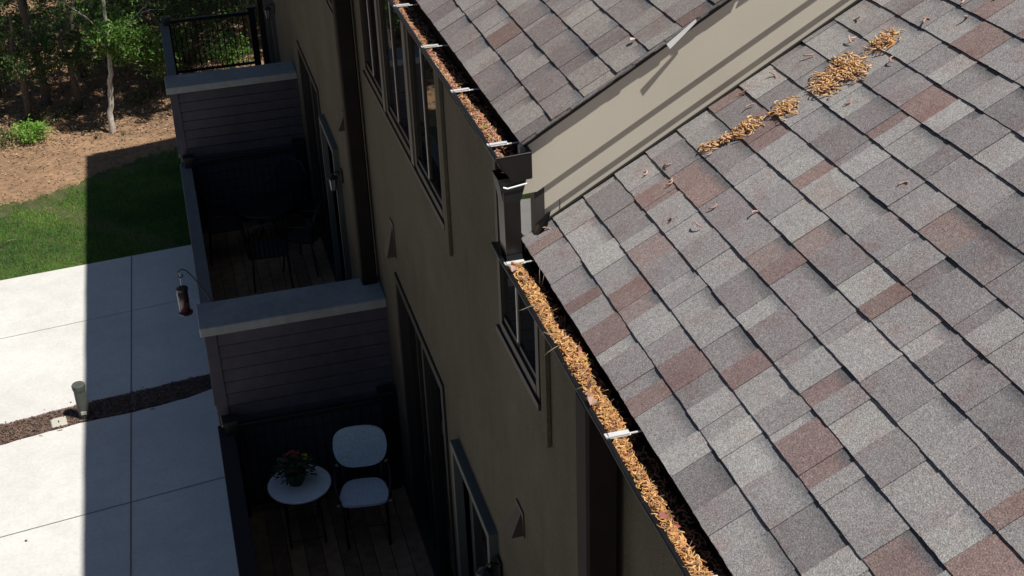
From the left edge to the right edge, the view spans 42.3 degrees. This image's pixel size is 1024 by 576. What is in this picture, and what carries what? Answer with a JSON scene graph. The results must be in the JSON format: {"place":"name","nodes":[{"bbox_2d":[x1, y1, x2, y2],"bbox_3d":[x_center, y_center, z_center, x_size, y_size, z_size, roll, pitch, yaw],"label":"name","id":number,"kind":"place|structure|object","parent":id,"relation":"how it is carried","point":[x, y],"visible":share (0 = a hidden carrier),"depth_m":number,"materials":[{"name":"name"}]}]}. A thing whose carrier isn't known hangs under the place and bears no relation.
{"place":"outdoors","nodes":[
{"label":"outdoors","id":0,"kind":"place"},
{"bbox_2d":[0,245,209,424],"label":"driveway","id":1,"kind":"structure","parent":0,"point":[46,368],"depth_m":16.17,"materials":[{"name":"concrete"}]},
{"bbox_2d":[0,389,238,575],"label":"driveway","id":2,"kind":"structure","parent":0,"point":[71,471],"depth_m":13.31,"materials":[{"name":"concrete"}]},
{"bbox_2d":[1,256,222,575],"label":"driveway joints","id":3,"kind":"object","parent":2,"relation":"on","point":[131,501],"visible":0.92,"depth_m":13.57,"materials":[{"name":"grey concrete"}]},
{"bbox_2d":[0,0,263,205],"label":"ground","id":4,"kind":"structure","parent":0,"point":[53,168],"depth_m":22.08,"materials":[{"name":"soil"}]},
{"bbox_2d":[0,123,34,150],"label":"shrub","id":5,"kind":"object","parent":4,"relation":"on","point":[4,137],"visible":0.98,"depth_m":21.36,"materials":[{"name":"green plant"}]},
{"bbox_2d":[0,5,39,95],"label":"forest tree","id":6,"kind":"object","parent":4,"relation":"on","point":[5,31],"visible":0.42,"depth_m":22.41,"materials":[{"name":"green plant"}]},
{"bbox_2d":[4,114,54,144],"bbox_3d":[-7.859,-2.572,21.537,0.855,0.410,0.796,-9,30,-13],"label":"shrub","id":7,"kind":"object","parent":4,"relation":"on","point":[37,126],"visible":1,"depth_m":21.48,"materials":[{"name":"green plant"}]},
{"bbox_2d":[0,13,70,121],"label":"forest tree","id":8,"kind":"object","parent":4,"relation":"on","point":[16,65],"visible":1,"depth_m":21.72,"materials":[{"name":"green plant"}]},
{"bbox_2d":[16,109,60,124],"bbox_3d":[-7.926,-2.837,22.139,0.746,0.255,0.506,16,34,29],"label":"shrub","id":9,"kind":"object","parent":4,"relation":"on","point":[40,119],"visible":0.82,"depth_m":22.11,"materials":[{"name":"green plant"}]},
{"bbox_2d":[0,0,79,42],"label":"forest tree","id":10,"kind":"object","parent":4,"relation":"on","point":[25,5],"visible":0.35,"depth_m":24.43,"materials":[{"name":"green plant"}]},
{"bbox_2d":[0,0,91,105],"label":"forest tree","id":11,"kind":"object","parent":4,"relation":"on","point":[45,91],"visible":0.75,"depth_m":22.12,"materials":[{"name":"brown plant"}]},
{"bbox_2d":[9,3,106,110],"bbox_3d":[-7.478,-3.765,22.107,1.644,1.846,1.461,-26,37,-35],"label":"forest tree","id":12,"kind":"object","parent":4,"relation":"on","point":[66,54],"visible":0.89,"depth_m":22.05,"materials":[{"name":"green plant"}]},
{"bbox_2d":[44,98,95,118],"bbox_3d":[-7.509,-3.054,22.445,0.862,0.309,0.565,-9,30,-13],"label":"shrub","id":13,"kind":"object","parent":4,"relation":"on","point":[57,110],"visible":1,"depth_m":22.42,"materials":[{"name":"green plant"}]},
{"bbox_2d":[6,0,136,77],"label":"forest tree","id":14,"kind":"object","parent":4,"relation":"on","point":[69,28],"visible":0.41,"depth_m":22.94,"materials":[{"name":"green plant"}]},
{"bbox_2d":[86,0,98,25],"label":"canopy tree","id":15,"kind":"object","parent":4,"relation":"on","point":[90,14],"visible":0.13,"depth_m":25.02,"materials":[{"name":"green plant"}]},
{"bbox_2d":[0,145,190,279],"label":"lawn","id":16,"kind":"structure","parent":4,"relation":"on","point":[32,205],"depth_m":19.06,"materials":[{"name":"plant"}]},
{"bbox_2d":[89,131,108,140],"bbox_3d":[-6.807,-2.493,21.615,0.512,0.145,0.328,21,37,35],"label":"shrub","id":17,"kind":"object","parent":4,"relation":"on","point":[95,136],"visible":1,"depth_m":21.57,"materials":[{"name":"green plant"}]},
{"bbox_2d":[0,373,211,444],"bbox_3d":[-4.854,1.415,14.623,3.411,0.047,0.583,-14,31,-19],"label":"mulch","id":18,"kind":"object","parent":4,"relation":"on","point":[190,386],"visible":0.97,"depth_m":14.75,"materials":[{"name":"brown wood"}]},
{"bbox_2d":[50,416,67,428],"bbox_3d":[-4.974,1.480,14.525,0.170,0.051,0.170,-14,31,-19],"label":"valve cover","id":19,"kind":"object","parent":18,"relation":"on","point":[58,422],"visible":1,"depth_m":14.49,"materials":[{"name":"beige plastic"}]},
{"bbox_2d":[71,381,90,419],"bbox_3d":[-4.722,1.238,14.518,0.146,0.442,0.141,-9,30,-13],"label":"utility pedestal","id":20,"kind":"object","parent":18,"relation":"on","point":[81,398],"visible":1,"depth_m":14.46,"materials":[{"name":"green plastic"}]},
{"bbox_2d":[44,0,186,133],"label":"young tree","id":21,"kind":"object","parent":4,"relation":"on","point":[105,28],"visible":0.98,"depth_m":21.29,"materials":[{"name":"green plant"}]},
{"bbox_2d":[65,0,174,27],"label":"forest tree","id":22,"kind":"object","parent":4,"relation":"on","point":[127,4],"visible":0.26,"depth_m":25.08,"materials":[{"name":"green plant"}]},
{"bbox_2d":[78,0,196,74],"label":"forest tree","id":23,"kind":"object","parent":4,"relation":"on","point":[144,22],"visible":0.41,"depth_m":23.01,"materials":[{"name":"green plant"}]},
{"bbox_2d":[123,87,154,105],"bbox_3d":[-6.363,-3.297,22.654,0.566,0.317,0.617,7,31,15],"label":"shrub","id":24,"kind":"object","parent":4,"relation":"on","point":[142,95],"visible":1,"depth_m":22.64,"materials":[{"name":"green plant"}]},
{"bbox_2d":[153,71,165,89],"bbox_3d":[-5.974,-3.629,22.995,0.572,0.365,0.502,-9,30,-13],"label":"shrub","id":25,"kind":"object","parent":4,"relation":"on","point":[161,82],"visible":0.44,"depth_m":22.97,"materials":[{"name":"green plant"}]},
{"bbox_2d":[131,8,229,75],"bbox_3d":[-5.923,-4.095,22.718,2.282,1.483,1.259,-9,30,-13],"label":"forest tree","id":26,"kind":"object","parent":4,"relation":"on","point":[157,23],"visible":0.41,"depth_m":22.54,"materials":[{"name":"green plant"}]},
{"bbox_2d":[129,0,248,65],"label":"forest tree","id":27,"kind":"object","parent":4,"relation":"on","point":[190,15],"visible":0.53,"depth_m":23.57,"materials":[{"name":"green plant"}]},
{"bbox_2d":[176,39,214,66],"bbox_3d":[-5.797,-4.173,23.708,1.048,0.447,0.845,8,31,17],"label":"shrub","id":28,"kind":"object","parent":4,"relation":"on","point":[193,58],"visible":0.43,"depth_m":23.61,"materials":[{"name":"green plant"}]},
{"bbox_2d":[172,0,243,16],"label":"forest tree","id":29,"kind":"object","parent":4,"relation":"on","point":[210,4],"visible":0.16,"depth_m":25.64,"materials":[{"name":"green plant"}]},
{"bbox_2d":[186,0,258,45],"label":"forest tree","id":30,"kind":"object","parent":4,"relation":"on","point":[246,21],"visible":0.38,"depth_m":24.17,"materials":[{"name":"green plant"}]},
{"bbox_2d":[197,26,252,69],"bbox_3d":[-5.120,-4.266,23.699,1.056,0.706,1.250,3,30,9],"label":"shrub","id":31,"kind":"object","parent":4,"relation":"on","point":[234,51],"visible":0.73,"depth_m":23.65,"materials":[{"name":"green plant"}]},
{"bbox_2d":[160,0,1023,575],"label":"townhouse","id":32,"kind":"structure","parent":4,"relation":"on","point":[812,364],"depth_m":4.83,"materials":[{"name":"beige paint"}]},
{"bbox_2d":[177,269,211,301],"bbox_3d":[-2.711,0.116,11.454,0.286,0.680,0.030,-9,30,-13],"label":"feeder hook","id":33,"kind":"object","parent":32,"relation":"attached to","point":[195,280],"visible":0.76,"depth_m":11.33,"materials":[{"name":"black metal"}]},
{"bbox_2d":[176,274,192,316],"bbox_3d":[-2.833,0.044,11.376,0.124,0.400,0.124,-9,30,-13],"label":"bird feeder","id":34,"kind":"object","parent":33,"relation":"hanging from","point":[183,300],"visible":1,"depth_m":11.38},
{"bbox_2d":[196,190,250,264],"bbox_3d":[-3.047,-0.692,13.925,0.459,0.771,0.406,-8,30,-11],"label":"patio chair","id":35,"kind":"object","parent":32,"relation":"on","point":[218,224],"visible":1,"depth_m":13.88,"materials":[{"name":"black metal"}]},
{"bbox_2d":[256,0,270,63],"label":"sliding door","id":36,"kind":"structure","parent":32,"relation":"in","point":[260,5],"depth_m":18.41,"materials":[{"name":"brown metal"}]},
{"bbox_2d":[237,194,293,241],"bbox_3d":[-2.628,-0.690,14.236,0.600,0.442,0.600,-9,30,-13],"label":"bistro table","id":37,"kind":"object","parent":32,"relation":"on","point":[258,207],"visible":0.91,"depth_m":14.12,"materials":[{"name":"black metal"}]},
{"bbox_2d":[246,224,293,292],"bbox_3d":[-2.457,-0.397,13.361,0.406,0.771,0.459,-7,30,-9],"label":"patio chair","id":38,"kind":"object","parent":32,"relation":"on","point":[268,249],"visible":1,"depth_m":13.27,"materials":[{"name":"black metal"}]},
{"bbox_2d":[263,0,279,62],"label":"door","id":39,"kind":"structure","parent":32,"relation":"in","point":[272,47],"depth_m":16.04,"materials":[{"name":"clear glass"}]},
{"bbox_2d":[267,464,330,549],"bbox_3d":[-1.575,1.660,9.964,0.472,0.480,0.472,-9,30,-13],"label":"bistro table","id":40,"kind":"object","parent":32,"relation":"on","point":[312,488],"visible":0.83,"depth_m":9.82,"materials":[{"name":"white metal"}]},
{"bbox_2d":[269,450,317,486],"bbox_3d":[-1.614,1.339,9.789,0.338,0.254,0.337,-26,37,-35],"label":"flower pot","id":41,"kind":"object","parent":40,"relation":"on","point":[293,469],"visible":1,"depth_m":9.76,"materials":[{"name":"green ceramic"}]},
{"bbox_2d":[283,199,328,275],"bbox_3d":[-2.115,-0.571,13.645,0.459,0.771,0.406,8,31,18],"label":"patio chair","id":42,"kind":"object","parent":32,"relation":"on","point":[305,234],"visible":0.82,"depth_m":13.57,"materials":[{"name":"black metal"}]},
{"bbox_2d":[296,40,336,281],"bbox_3d":[-1.918,-1.230,13.333,0.110,2.170,1.460,-9,30,-13],"label":"sliding door","id":43,"kind":"structure","parent":32,"relation":"in","point":[310,92],"depth_m":13.63,"materials":[{"name":"black glass"}]},
{"bbox_2d":[318,114,351,281],"bbox_3d":[-1.566,-0.517,12.208,0.110,2.010,0.850,-9,30,-13],"label":"door","id":44,"kind":"structure","parent":32,"relation":"in","point":[326,135],"depth_m":12.12,"materials":[{"name":"black glass"}]},
{"bbox_2d":[333,425,392,549],"bbox_3d":[-1.104,1.482,9.855,0.431,0.859,0.390,-5,30,-6],"label":"bistro chair","id":45,"kind":"object","parent":32,"relation":"on","point":[359,445],"visible":1,"depth_m":9.83,"materials":[{"name":"white plastic"}]},
{"bbox_2d":[358,0,382,104],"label":"window","id":46,"kind":"structure","parent":32,"relation":"in","point":[369,41],"depth_m":8.54,"materials":[{"name":"black glass"}]},
{"bbox_2d":[378,0,410,157],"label":"window","id":47,"kind":"structure","parent":32,"relation":"in","point":[390,25],"depth_m":7.79,"materials":[{"name":"black glass"}]},
{"bbox_2d":[393,0,444,57],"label":"catkin pile","id":48,"kind":"object","parent":32,"relation":"on","point":[421,38],"visible":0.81,"depth_m":6.19,"materials":[{"name":"brown plant"}]},
{"bbox_2d":[405,27,443,219],"bbox_3d":[-0.428,-0.960,6.946,0.078,1.020,0.740,-9,30,-13],"label":"window","id":49,"kind":"structure","parent":32,"relation":"in","point":[421,74],"depth_m":7.06,"materials":[{"name":"black glass"}]},
{"bbox_2d":[394,272,457,575],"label":"sliding door","id":50,"kind":"structure","parent":32,"relation":"in","point":[424,391],"depth_m":9.16,"materials":[{"name":"black glass"}]},
{"bbox_2d":[426,49,480,101],"bbox_3d":[-0.258,-0.907,5.609,0.137,0.082,0.545,-9,30,-13],"label":"catkin pile","id":51,"kind":"object","parent":32,"relation":"on","point":[441,65],"visible":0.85,"depth_m":5.60,"materials":[{"name":"brown plant"}]},
{"bbox_2d":[450,439,498,575],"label":"window","id":52,"kind":"structure","parent":32,"relation":"in","point":[485,547],"depth_m":7.64,"materials":[{"name":"black glass"}]},
{"bbox_2d":[457,94,514,155],"bbox_3d":[-0.100,-0.635,5.112,0.135,0.086,0.572,-9,30,-13],"label":"catkin pile","id":53,"kind":"object","parent":32,"relation":"on","point":[486,128],"visible":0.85,"depth_m":5.08,"materials":[{"name":"brown plant"}]},
{"bbox_2d":[492,158,540,400],"bbox_3d":[0.047,-0.133,5.450,0.078,1.020,0.630,-9,30,-13],"label":"window","id":54,"kind":"structure","parent":32,"relation":"in","point":[519,328],"depth_m":5.60,"materials":[{"name":"black glass"}]},
{"bbox_2d":[509,262,640,449],"bbox_3d":[0.190,0.192,4.434,0.145,0.105,1.138,-9,30,-13],"label":"catkin pile","id":55,"kind":"object","parent":32,"relation":"on","point":[577,360],"visible":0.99,"depth_m":4.33,"materials":[{"name":"brown plant"}]},
{"bbox_2d":[587,396,596,404],"bbox_3d":[0.245,0.345,4.064,0.024,0.007,0.042,-9,30,-13],"label":"leaf scrap","id":56,"kind":"object","parent":32,"relation":"on","point":[592,400],"visible":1,"depth_m":4.06,"materials":[{"name":"pink plant"}]},
{"bbox_2d":[612,437,725,575],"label":"catkin pile","id":57,"kind":"object","parent":32,"relation":"on","point":[657,504],"visible":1,"depth_m":3.64,"materials":[{"name":"brown plant"}]},
{"bbox_2d":[698,139,722,151],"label":"catkin pile","id":58,"kind":"object","parent":32,"relation":"on","point":[711,143],"visible":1,"depth_m":4.77,"materials":[{"name":"brown plant"}]},
{"bbox_2d":[716,131,734,143],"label":"catkin pile","id":59,"kind":"object","parent":32,"relation":"on","point":[723,138],"visible":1,"depth_m":4.75,"materials":[{"name":"brown plant"}]},
{"bbox_2d":[727,115,765,138],"bbox_3d":[0.841,-0.578,4.740,0.133,0.077,0.109,-9,30,-13],"label":"catkin pile","id":60,"kind":"object","parent":32,"relation":"on","point":[744,124],"visible":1,"depth_m":4.73,"materials":[{"name":"brown plant"}]},
{"bbox_2d":[765,96,800,119],"bbox_3d":[0.973,-0.641,4.695,0.119,0.064,0.139,-9,30,-13],"label":"catkin pile","id":61,"kind":"object","parent":32,"relation":"on","point":[781,109],"visible":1,"depth_m":4.69,"materials":[{"name":"brown plant"}]},
{"bbox_2d":[806,68,845,96],"bbox_3d":[1.107,-0.725,4.675,0.132,0.066,0.182,-20,34,-29],"label":"catkin pile","id":62,"kind":"object","parent":32,"relation":"on","point":[822,80],"visible":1,"depth_m":4.66,"materials":[{"name":"brown plant"}]},
{"bbox_2d":[824,50,870,82],"bbox_3d":[1.184,-0.779,4.662,0.144,0.078,0.237,-1,29,2],"label":"catkin pile","id":63,"kind":"object","parent":32,"relation":"on","point":[853,64],"visible":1,"depth_m":4.65,"materials":[{"name":"brown plant"}]},
{"bbox_2d":[863,28,903,52],"bbox_3d":[1.315,-0.869,4.660,0.126,0.074,0.113,-21,35,-30],"label":"catkin pile","id":64,"kind":"object","parent":32,"relation":"on","point":[883,38],"visible":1,"depth_m":4.66,"materials":[{"name":"brown plant"}]},
{"bbox_2d":[494,148,503,172],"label":"catkin pile","id":65,"kind":"object","parent":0,"point":[498,153],"visible":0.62,"depth_m":4.81,"materials":[{"name":"brown plant"}]}
]}

